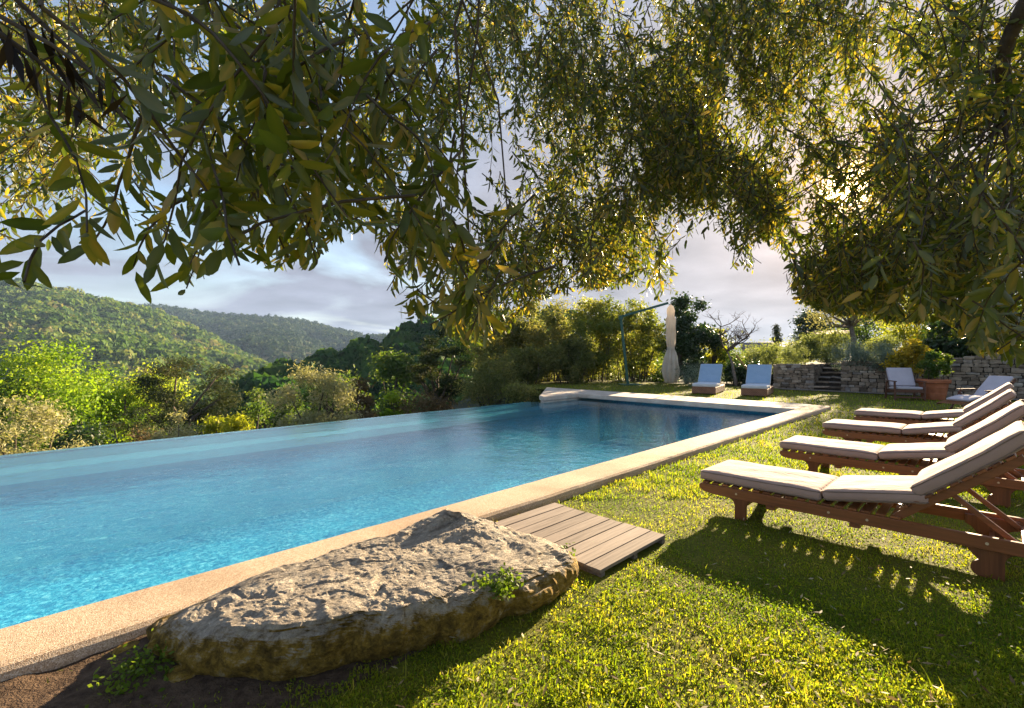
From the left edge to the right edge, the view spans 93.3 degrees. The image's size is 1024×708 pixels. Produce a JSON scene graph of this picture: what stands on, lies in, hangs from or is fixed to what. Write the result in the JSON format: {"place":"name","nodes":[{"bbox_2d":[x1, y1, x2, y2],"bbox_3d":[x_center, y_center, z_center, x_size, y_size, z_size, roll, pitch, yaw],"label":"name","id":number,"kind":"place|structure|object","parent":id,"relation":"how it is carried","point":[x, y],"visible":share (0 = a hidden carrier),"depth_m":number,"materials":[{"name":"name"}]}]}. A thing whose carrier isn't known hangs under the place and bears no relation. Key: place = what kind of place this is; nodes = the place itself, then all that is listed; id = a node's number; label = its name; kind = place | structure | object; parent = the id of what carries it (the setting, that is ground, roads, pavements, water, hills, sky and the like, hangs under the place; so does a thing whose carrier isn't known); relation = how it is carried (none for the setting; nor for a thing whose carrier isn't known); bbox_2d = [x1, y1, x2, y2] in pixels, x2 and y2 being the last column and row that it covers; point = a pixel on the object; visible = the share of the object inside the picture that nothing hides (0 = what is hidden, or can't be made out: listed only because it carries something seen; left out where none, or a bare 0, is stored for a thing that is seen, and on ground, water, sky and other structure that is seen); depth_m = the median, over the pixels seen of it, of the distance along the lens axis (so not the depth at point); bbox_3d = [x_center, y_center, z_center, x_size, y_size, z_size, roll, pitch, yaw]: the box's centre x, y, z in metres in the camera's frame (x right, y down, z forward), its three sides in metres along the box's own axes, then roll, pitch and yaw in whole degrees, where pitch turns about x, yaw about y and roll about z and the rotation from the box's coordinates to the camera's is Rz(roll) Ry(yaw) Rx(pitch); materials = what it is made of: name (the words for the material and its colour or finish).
{"place":"outdoors","nodes":[
{"label":"outdoors","id":0,"kind":"place"},
{"bbox_2d":[3,286,254,378],"bbox_3d":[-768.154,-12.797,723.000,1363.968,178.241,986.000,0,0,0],"label":"hill","id":1,"kind":"structure","parent":0,"point":[26,326],"depth_m":424.22,"materials":[{"name":"green plant"}]},
{"bbox_2d":[0,278,271,385],"bbox_3d":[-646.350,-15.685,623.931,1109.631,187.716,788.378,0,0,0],"label":"hillside forest","id":2,"kind":"object","parent":1,"relation":"on","point":[115,341],"visible":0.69,"depth_m":431.72,"materials":[{"name":"green plant"}]},
{"bbox_2d":[166,312,380,362],"bbox_3d":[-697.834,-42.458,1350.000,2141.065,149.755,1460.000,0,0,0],"label":"hill","id":3,"kind":"structure","parent":0,"point":[288,352],"depth_m":809.16,"materials":[{"name":"green plant"}]},
{"bbox_2d":[138,303,387,363],"bbox_3d":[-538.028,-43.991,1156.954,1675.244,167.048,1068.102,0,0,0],"label":"ridge forest","id":4,"kind":"object","parent":3,"relation":"on","point":[295,334],"visible":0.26,"depth_m":1029.18,"materials":[{"name":"green plant"}]},
{"bbox_2d":[0,398,776,628],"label":"pool water","id":5,"kind":"structure","parent":0,"point":[83,526],"depth_m":6.07,"materials":[{"name":"blue liquid"}]},
{"bbox_2d":[84,356,839,412],"bbox_3d":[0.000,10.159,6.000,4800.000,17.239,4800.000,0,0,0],"label":"terrain","id":6,"kind":"structure","parent":0,"point":[464,404],"depth_m":31.28,"materials":[{"name":"green plant"}]},
{"bbox_2d":[0,370,31,452],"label":"deciduous tree","id":7,"kind":"object","parent":6,"relation":"on","point":[4,385],"visible":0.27,"depth_m":30.23,"materials":[{"name":"green plant"}]},
{"bbox_2d":[0,393,93,454],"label":"olive tree","id":8,"kind":"object","parent":6,"relation":"on","point":[45,422],"visible":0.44,"depth_m":12.29,"materials":[{"name":"green plant"}]},
{"bbox_2d":[43,415,131,449],"bbox_3d":[-14.002,4.131,16.023,3.516,4.332,3.014,0,0,-25],"label":"shrub","id":9,"kind":"object","parent":6,"relation":"on","point":[79,432],"visible":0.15,"depth_m":15.58,"materials":[{"name":"green plant"}]},
{"bbox_2d":[0,330,200,451],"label":"deciduous tree","id":10,"kind":"object","parent":6,"relation":"on","point":[74,386],"visible":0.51,"depth_m":31.84,"materials":[{"name":"green plant"}]},
{"bbox_2d":[79,375,179,444],"bbox_3d":[-28.384,7.280,36.260,6.354,11.891,6.974,0,0,0],"label":"deciduous tree","id":11,"kind":"object","parent":6,"relation":"on","point":[121,397],"visible":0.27,"depth_m":34.49,"materials":[{"name":"green plant"}]},
{"bbox_2d":[123,422,162,442],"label":"shrub","id":12,"kind":"object","parent":6,"relation":"on","point":[139,437],"visible":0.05,"depth_m":17.43,"materials":[{"name":"green plant"}]},
{"bbox_2d":[102,408,200,442],"bbox_3d":[-18.227,5.950,23.988,4.999,6.878,5.221,0,0,0],"label":"bush","id":13,"kind":"object","parent":6,"relation":"on","point":[143,424],"visible":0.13,"depth_m":23.46,"materials":[{"name":"green plant"}]},
{"bbox_2d":[141,407,205,439],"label":"bush","id":14,"kind":"object","parent":6,"relation":"on","point":[153,436],"visible":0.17,"depth_m":13.39,"materials":[{"name":"green plant"}]},
{"bbox_2d":[120,352,251,433],"bbox_3d":[-19.241,5.304,29.004,6.331,10.874,5.998,0,0,36],"label":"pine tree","id":15,"kind":"object","parent":6,"relation":"on","point":[167,399],"visible":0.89,"depth_m":28.62,"materials":[{"name":"green plant"}]},
{"bbox_2d":[0,377,401,453],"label":"valley woodland","id":16,"kind":"object","parent":6,"relation":"on","point":[192,392],"visible":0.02,"depth_m":162.81,"materials":[{"name":"green plant"}]},
{"bbox_2d":[193,409,260,434],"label":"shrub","id":17,"kind":"object","parent":6,"relation":"on","point":[216,425],"visible":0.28,"depth_m":22.88,"materials":[{"name":"yellow plant"}]},
{"bbox_2d":[237,398,277,428],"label":"shrub","id":18,"kind":"object","parent":6,"relation":"on","point":[255,411],"visible":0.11,"depth_m":22.13,"materials":[{"name":"green plant"}]},
{"bbox_2d":[245,387,304,428],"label":"deciduous tree","id":19,"kind":"object","parent":6,"relation":"on","point":[283,412],"visible":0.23,"depth_m":47.76,"materials":[{"name":"green plant"}]},
{"bbox_2d":[253,359,363,427],"bbox_3d":[-6.897,2.224,17.093,3.600,4.360,3.164,0,0,31],"label":"olive tree","id":20,"kind":"object","parent":6,"relation":"on","point":[331,387],"visible":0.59,"depth_m":16.73,"materials":[{"name":"green plant"}]},
{"bbox_2d":[292,365,373,419],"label":"deciduous tree","id":21,"kind":"object","parent":6,"relation":"on","point":[322,406],"visible":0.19,"depth_m":45.12,"materials":[{"name":"green plant"}]},
{"bbox_2d":[340,377,382,420],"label":"shrub","id":22,"kind":"object","parent":6,"relation":"on","point":[367,403],"visible":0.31,"depth_m":19.92,"materials":[{"name":"green plant"}]},
{"bbox_2d":[366,346,420,413],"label":"deciduous tree","id":23,"kind":"object","parent":6,"relation":"on","point":[396,364],"visible":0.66,"depth_m":42.77,"materials":[{"name":"green plant"}]},
{"bbox_2d":[379,389,411,416],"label":"shrub","id":24,"kind":"object","parent":6,"relation":"on","point":[392,398],"visible":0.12,"depth_m":21.02,"materials":[{"name":"green plant"}]},
{"bbox_2d":[395,385,462,413],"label":"shrub","id":25,"kind":"object","parent":6,"relation":"on","point":[433,406],"visible":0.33,"depth_m":20.83,"materials":[{"name":"green plant"}]},
{"bbox_2d":[213,305,653,432],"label":"slope woodland","id":26,"kind":"object","parent":6,"relation":"on","point":[407,336],"visible":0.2,"depth_m":93.71,"materials":[{"name":"green plant"}]},
{"bbox_2d":[408,323,471,404],"bbox_3d":[-4.162,1.531,27.068,3.900,6.582,3.598,0,0,0],"label":"tree","id":27,"kind":"object","parent":6,"relation":"on","point":[420,371],"visible":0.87,"depth_m":26.75,"materials":[{"name":"green plant"}]},
{"bbox_2d":[445,326,498,377],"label":"background tree","id":28,"kind":"object","parent":6,"relation":"on","point":[459,342],"visible":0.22,"depth_m":48.35,"materials":[{"name":"green plant"}]},
{"bbox_2d":[445,347,525,407],"bbox_3d":[-1.044,1.082,21.283,3.498,2.928,3.776,0,0,0],"label":"shrub","id":29,"kind":"object","parent":6,"relation":"on","point":[485,371],"visible":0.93,"depth_m":20.93,"materials":[{"name":"green plant"}]},
{"bbox_2d":[464,305,532,388],"bbox_3d":[-0.566,-0.602,27.965,4.178,5.277,4.667,0,0,30],"label":"tall shrub","id":30,"kind":"object","parent":6,"relation":"on","point":[504,343],"visible":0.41,"depth_m":27.12,"materials":[{"name":"green plant"}]},
{"bbox_2d":[497,378,542,403],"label":"shrub","id":31,"kind":"object","parent":6,"relation":"on","point":[516,392],"visible":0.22,"depth_m":18.21,"materials":[{"name":"green plant"}]},
{"bbox_2d":[506,293,576,381],"bbox_3d":[1.999,-0.891,27.378,4.774,5.304,4.600,0,0,0],"label":"tall shrub","id":32,"kind":"object","parent":6,"relation":"on","point":[536,334],"visible":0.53,"depth_m":26.48,"materials":[{"name":"green plant"}]},
{"bbox_2d":[541,398,584,402],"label":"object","id":33,"kind":"structure","parent":6,"relation":"on","point":[561,400],"depth_m":16.54,"materials":[{"name":"stone"}]},
{"bbox_2d":[585,350,640,380],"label":"shrub","id":34,"kind":"object","parent":6,"relation":"on","point":[614,377],"visible":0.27,"depth_m":30.48,"materials":[{"name":"green plant"}]},
{"bbox_2d":[580,330,645,366],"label":"background tree","id":35,"kind":"object","parent":6,"relation":"on","point":[616,346],"visible":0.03,"depth_m":51.46,"materials":[{"name":"green plant"}]},
{"bbox_2d":[609,296,666,381],"bbox_3d":[7.092,-0.847,27.623,3.910,5.025,3.783,0,0,0],"label":"tall shrub","id":36,"kind":"object","parent":6,"relation":"on","point":[637,349],"visible":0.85,"depth_m":27.08,"materials":[{"name":"green plant"}]},
{"bbox_2d":[615,353,678,382],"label":"shrub","id":37,"kind":"object","parent":6,"relation":"on","point":[658,376],"visible":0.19,"depth_m":29.28,"materials":[{"name":"green plant"}]},
{"bbox_2d":[643,323,665,364],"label":"background tree","id":38,"kind":"object","parent":6,"relation":"on","point":[658,353],"visible":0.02,"depth_m":52.97,"materials":[{"name":"green plant"}]},
{"bbox_2d":[700,327,730,363],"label":"shrub","id":39,"kind":"object","parent":6,"relation":"on","point":[713,357],"visible":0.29,"depth_m":27.35,"materials":[{"name":"green plant"}]},
{"bbox_2d":[687,327,747,359],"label":"background tree","id":40,"kind":"object","parent":6,"relation":"on","point":[726,345],"visible":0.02,"depth_m":59.22,"materials":[{"name":"green plant"}]},
{"bbox_2d":[706,344,746,383],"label":"garden shrub","id":41,"kind":"object","parent":6,"relation":"on","point":[733,356],"visible":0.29,"depth_m":26.83,"materials":[{"name":"green plant"}]},
{"bbox_2d":[701,309,759,385],"bbox_3d":[10.685,-0.398,24.017,2.902,3.907,3.400,0,0,0],"label":"bare tree","id":42,"kind":"object","parent":6,"relation":"on","point":[736,343],"visible":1,"depth_m":23.40,"materials":[{"name":"grey plant"}]},
{"bbox_2d":[723,357,758,385],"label":"garden shrub","id":43,"kind":"object","parent":6,"relation":"on","point":[740,371],"visible":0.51,"depth_m":24.45,"materials":[{"name":"green plant"}]},
{"bbox_2d":[740,342,771,352],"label":"farmhouse","id":44,"kind":"object","parent":6,"relation":"on","point":[743,346],"visible":0.17,"depth_m":91.90,"materials":[{"name":"beige paint"}]},
{"bbox_2d":[736,337,791,360],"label":"background tree","id":45,"kind":"object","parent":6,"relation":"on","point":[763,345],"visible":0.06,"depth_m":57.73,"materials":[{"name":"green plant"}]},
{"bbox_2d":[773,344,802,365],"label":"garden shrub","id":46,"kind":"object","parent":6,"relation":"on","point":[785,358],"visible":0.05,"depth_m":34.20,"materials":[{"name":"green plant"}]},
{"bbox_2d":[0,0,1023,353],"label":"sky","id":47,"kind":"structure","parent":0,"point":[348,285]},
{"bbox_2d":[47,380,1023,707],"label":"lawn","id":48,"kind":"structure","parent":0,"point":[612,572],"depth_m":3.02,"materials":[{"name":"green plant"}]},
{"bbox_2d":[0,634,425,707],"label":"dirt","id":49,"kind":"structure","parent":48,"relation":"on","point":[67,686],"depth_m":2.14,"materials":[{"name":"brown soil"}]},
{"bbox_2d":[112,640,139,654],"bbox_3d":[-1.920,1.486,2.414,0.130,0.070,0.115,0,0,-45],"label":"stone","id":50,"kind":"object","parent":49,"relation":"on","point":[119,649],"visible":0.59,"depth_m":2.40,"materials":[{"name":"stone"}]},
{"bbox_2d":[85,628,180,707],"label":"weed","id":51,"kind":"object","parent":49,"relation":"on","point":[122,667],"visible":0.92,"depth_m":2.18,"materials":[{"name":"green plant"}]},
{"bbox_2d":[166,664,195,682],"bbox_3d":[-1.523,1.484,2.237,0.150,0.074,0.124,0,0,-45],"label":"stone","id":52,"kind":"object","parent":49,"relation":"on","point":[177,674],"visible":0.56,"depth_m":2.20,"materials":[{"name":"stone"}]},
{"bbox_2d":[146,507,578,681],"bbox_3d":[-0.699,1.348,2.886,1.378,0.428,2.285,0,0,45],"label":"boulder","id":53,"kind":"object","parent":49,"relation":"on","point":[401,592],"visible":0.94,"depth_m":2.52,"materials":[{"name":"stone"}]},
{"bbox_2d":[462,562,525,600],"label":"weed","id":54,"kind":"object","parent":53,"relation":"on","point":[501,583],"visible":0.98,"depth_m":2.66,"materials":[{"name":"green plant"}]},
{"bbox_2d":[560,542,575,555],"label":"weed","id":55,"kind":"object","parent":49,"relation":"on","point":[574,550],"visible":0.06,"depth_m":3.31,"materials":[{"name":"green plant"}]},
{"bbox_2d":[0,0,1023,367],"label":"overhanging olive","id":56,"kind":"object","parent":48,"relation":"on","point":[280,90],"visible":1,"depth_m":1.57,"materials":[{"name":"green plant"}]},
{"bbox_2d":[502,341,560,388],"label":"tall shrub","id":57,"kind":"object","parent":48,"relation":"on","point":[532,371],"visible":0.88,"depth_m":24.02,"materials":[{"name":"green plant"}]},
{"bbox_2d":[540,334,598,383],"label":"tall shrub","id":58,"kind":"object","parent":48,"relation":"on","point":[576,360],"visible":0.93,"depth_m":24.43,"materials":[{"name":"green plant"}]},
{"bbox_2d":[495,503,664,576],"bbox_3d":[0.496,1.474,3.956,0.918,0.071,1.165,0,0,-45],"label":"timber mat","id":59,"kind":"object","parent":48,"relation":"on","point":[601,545],"visible":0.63,"depth_m":3.88,"materials":[{"name":"brown wood"}]},
{"bbox_2d":[561,292,631,381],"bbox_3d":[4.555,-0.886,26.738,3.822,5.109,4.408,0,0,0],"label":"tall shrub","id":60,"kind":"object","parent":48,"relation":"on","point":[600,328],"visible":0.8,"depth_m":26.29,"materials":[{"name":"green plant"}]},
{"bbox_2d":[618,302,679,385],"bbox_3d":[6.584,-0.495,23.274,2.873,3.990,0.933,0,0,8],"label":"cantilever parasol","id":61,"kind":"object","parent":48,"relation":"on","point":[670,362],"visible":1,"depth_m":22.98,"materials":[{"name":"beige fabric"}]},
{"bbox_2d":[671,357,724,386],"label":"rosemary bush","id":62,"kind":"object","parent":48,"relation":"on","point":[687,373],"visible":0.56,"depth_m":22.37,"materials":[{"name":"green plant"}]},
{"bbox_2d":[388,505,1023,707],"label":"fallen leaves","id":63,"kind":"object","parent":48,"relation":"on","point":[1012,680],"visible":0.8,"depth_m":2.28,"materials":[{"name":"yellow plant"}]},
{"bbox_2d":[692,364,724,394],"bbox_3d":[7.650,0.947,18.789,0.840,1.105,2.000,0,0,33],"label":"wicker daybed","id":64,"kind":"object","parent":48,"relation":"on","point":[709,380],"visible":1,"depth_m":18.75,"materials":[{"name":"blue fabric"}]},
{"bbox_2d":[741,364,773,396],"bbox_3d":[9.061,0.947,17.829,0.840,1.105,2.000,0,0,34],"label":"wicker daybed","id":65,"kind":"object","parent":48,"relation":"on","point":[758,379],"visible":1,"depth_m":17.81,"materials":[{"name":"blue fabric"}]},
{"bbox_2d":[773,364,815,388],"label":"stone wall","id":66,"kind":"structure","parent":48,"relation":"on","point":[797,376],"depth_m":20.56,"materials":[{"name":"grey stone"}]},
{"bbox_2d":[779,345,812,363],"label":"trimmed hedge","id":67,"kind":"object","parent":66,"relation":"on","point":[791,356],"visible":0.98,"depth_m":21.58,"materials":[{"name":"green plant"}]},
{"bbox_2d":[810,363,844,390],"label":"stone steps","id":68,"kind":"structure","parent":48,"relation":"on","point":[823,373],"depth_m":20.27,"materials":[{"name":"grey stone"}]},
{"bbox_2d":[699,420,1023,581],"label":"sun lounger","id":69,"kind":"object","parent":48,"relation":"on","point":[990,548],"visible":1,"depth_m":3.63,"materials":[{"name":"white fabric"}]},
{"bbox_2d":[779,400,1023,507],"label":"sun lounger","id":70,"kind":"object","parent":48,"relation":"on","point":[909,457],"visible":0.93,"depth_m":5.31,"materials":[{"name":"beige fabric"}]},
{"bbox_2d":[884,368,926,400],"bbox_3d":[12.959,0.983,15.989,0.875,1.042,0.938,0,0,18],"label":"armchair","id":71,"kind":"object","parent":48,"relation":"on","point":[902,380],"visible":1,"depth_m":16.10,"materials":[{"name":"fabric"}]},
{"bbox_2d":[822,389,1023,455],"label":"sun lounger","id":72,"kind":"object","parent":48,"relation":"on","point":[860,431],"visible":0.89,"depth_m":7.06,"materials":[{"name":"beige fabric"}]},
{"bbox_2d":[840,353,1023,398],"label":"stone wall","id":73,"kind":"structure","parent":48,"relation":"on","point":[976,371],"depth_m":16.91,"materials":[{"name":"grey stone"}]},
{"bbox_2d":[854,382,1013,424],"bbox_3d":[7.714,0.993,8.897,2.240,1.014,0.725,0,0,45],"label":"sun lounger","id":74,"kind":"object","parent":48,"relation":"on","point":[907,417],"visible":0.74,"depth_m":8.83,"materials":[{"name":"beige fabric"}]},
{"bbox_2d":[916,379,951,399],"bbox_3d":[13.857,1.165,15.900,0.890,0.670,0.890,0,0,0],"label":"terracotta pot","id":75,"kind":"object","parent":48,"relation":"on","point":[936,389],"visible":0.85,"depth_m":15.61,"materials":[{"name":"ceramic"}]},
{"bbox_2d":[915,348,955,379],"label":"potted shrub","id":76,"kind":"object","parent":75,"relation":"in","point":[944,364],"visible":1,"depth_m":15.76,"materials":[{"name":"green plant"}]},
{"bbox_2d":[937,376,1016,409],"bbox_3d":[12.073,1.047,12.575,1.790,0.940,0.737,0,0,-12],"label":"steamer chair","id":77,"kind":"object","parent":48,"relation":"on","point":[989,384],"visible":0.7,"depth_m":12.62,"materials":[{"name":"fabric"}]},
{"bbox_2d":[553,360,840,385],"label":"terrace","id":78,"kind":"structure","parent":0,"point":[772,377],"depth_m":29.54,"materials":[{"name":"soil"}]},
{"bbox_2d":[659,291,733,383],"bbox_3d":[10.062,-0.930,26.966,3.666,5.282,4.168,0,0,0],"label":"laurel tree","id":79,"kind":"object","parent":78,"relation":"on","point":[689,339],"visible":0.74,"depth_m":26.02,"materials":[{"name":"green plant"}]},
{"bbox_2d":[736,355,746,369],"bbox_3d":[11.218,0.775,22.990,1.065,1.492,0.074,0,0,22],"label":"wooden stake","id":80,"kind":"object","parent":78,"relation":"on","point":[740,360],"visible":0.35,"depth_m":23.07,"materials":[{"name":"brown wood"}]},
{"bbox_2d":[738,337,785,374],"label":"garden shrub","id":81,"kind":"object","parent":78,"relation":"on","point":[763,356],"visible":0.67,"depth_m":29.61,"materials":[{"name":"green plant"}]},
{"bbox_2d":[770,323,782,346],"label":"cypress","id":82,"kind":"object","parent":78,"relation":"on","point":[777,335],"visible":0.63,"depth_m":65.83,"materials":[{"name":"green plant"}]},
{"bbox_2d":[781,331,819,363],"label":"round shrub","id":83,"kind":"object","parent":78,"relation":"on","point":[798,345],"visible":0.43,"depth_m":26.74,"materials":[{"name":"green plant"}]},
{"bbox_2d":[788,307,836,344],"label":"garden tree","id":84,"kind":"object","parent":78,"relation":"on","point":[799,321],"visible":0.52,"depth_m":51.72,"materials":[{"name":"green plant"}]},
{"bbox_2d":[805,345,845,362],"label":"garden shrub","id":85,"kind":"object","parent":78,"relation":"on","point":[822,358],"visible":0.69,"depth_m":24.87,"materials":[{"name":"green plant"}]},
{"bbox_2d":[799,326,857,361],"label":"garden shrub","id":86,"kind":"object","parent":78,"relation":"on","point":[828,340],"visible":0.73,"depth_m":25.85,"materials":[{"name":"green plant"}]},
{"bbox_2d":[811,330,849,360],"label":"garden house","id":87,"kind":"structure","parent":78,"relation":"on","point":[835,340],"depth_m":44.37,"materials":[{"name":"beige paint"}]},
{"bbox_2d":[827,335,873,371],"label":"lavender bush","id":88,"kind":"object","parent":78,"relation":"on","point":[853,347],"visible":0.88,"depth_m":19.43,"materials":[{"name":"green plant"}]},
{"bbox_2d":[796,295,907,342],"bbox_3d":[17.439,-2.183,24.992,5.924,5.573,5.728,0,0,0],"label":"olive tree","id":89,"kind":"object","parent":78,"relation":"on","point":[850,323],"visible":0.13,"depth_m":25.19,"materials":[{"name":"green plant"}]},
{"bbox_2d":[828,315,916,349],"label":"garden tree","id":90,"kind":"object","parent":78,"relation":"on","point":[864,335],"visible":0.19,"depth_m":47.50,"materials":[{"name":"green plant"}]},
{"bbox_2d":[851,337,900,371],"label":"lavender bush","id":91,"kind":"object","parent":78,"relation":"on","point":[880,357],"visible":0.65,"depth_m":18.51,"materials":[{"name":"green plant"}]},
{"bbox_2d":[857,330,904,355],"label":"garden shrub","id":92,"kind":"object","parent":78,"relation":"on","point":[885,339],"visible":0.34,"depth_m":23.80,"materials":[{"name":"green plant"}]},
{"bbox_2d":[870,297,951,349],"bbox_3d":[24.834,-1.661,29.951,4.570,4.533,4.530,0,0,41],"label":"garden tree","id":93,"kind":"object","parent":78,"relation":"on","point":[899,332],"visible":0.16,"depth_m":29.86,"materials":[{"name":"green plant"}]},
{"bbox_2d":[913,318,1013,359],"bbox_3d":[19.017,-0.947,20.358,3.124,3.100,3.274,0,0,0],"label":"magnolia shrub","id":94,"kind":"object","parent":78,"relation":"on","point":[954,346],"visible":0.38,"depth_m":20.31,"materials":[{"name":"green plant"}]},
{"bbox_2d":[957,292,1023,347],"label":"garden tree","id":95,"kind":"object","parent":78,"relation":"on","point":[1013,325],"visible":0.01,"depth_m":26.08,"materials":[{"name":"green plant"}]},
{"bbox_2d":[780,388,1019,399],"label":"path","id":96,"kind":"structure","parent":0,"point":[864,392],"depth_m":18.52,"materials":[{"name":"grey stone"}]},
{"bbox_2d":[878,334,933,379],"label":"flowering shrub","id":97,"kind":"object","parent":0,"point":[912,351],"visible":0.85,"depth_m":17.09,"materials":[{"name":"yellow plant"}]},
{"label":"pool basin","id":98,"kind":"structure","parent":0,"visible":0},
{"bbox_2d":[0,405,830,681],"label":"pool coping","id":99,"kind":"object","parent":98,"relation":"on","point":[53,641],"visible":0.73,"depth_m":3.10,"materials":[{"name":"beige stone"}]},
{"bbox_2d":[539,387,811,413],"bbox_3d":[3.668,1.478,15.681,3.536,0.155,9.785,0,0,-45],"label":"pool coping","id":100,"kind":"object","parent":98,"relation":"on","point":[549,394],"visible":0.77,"depth_m":14.96,"materials":[{"name":"stone"}]}
]}

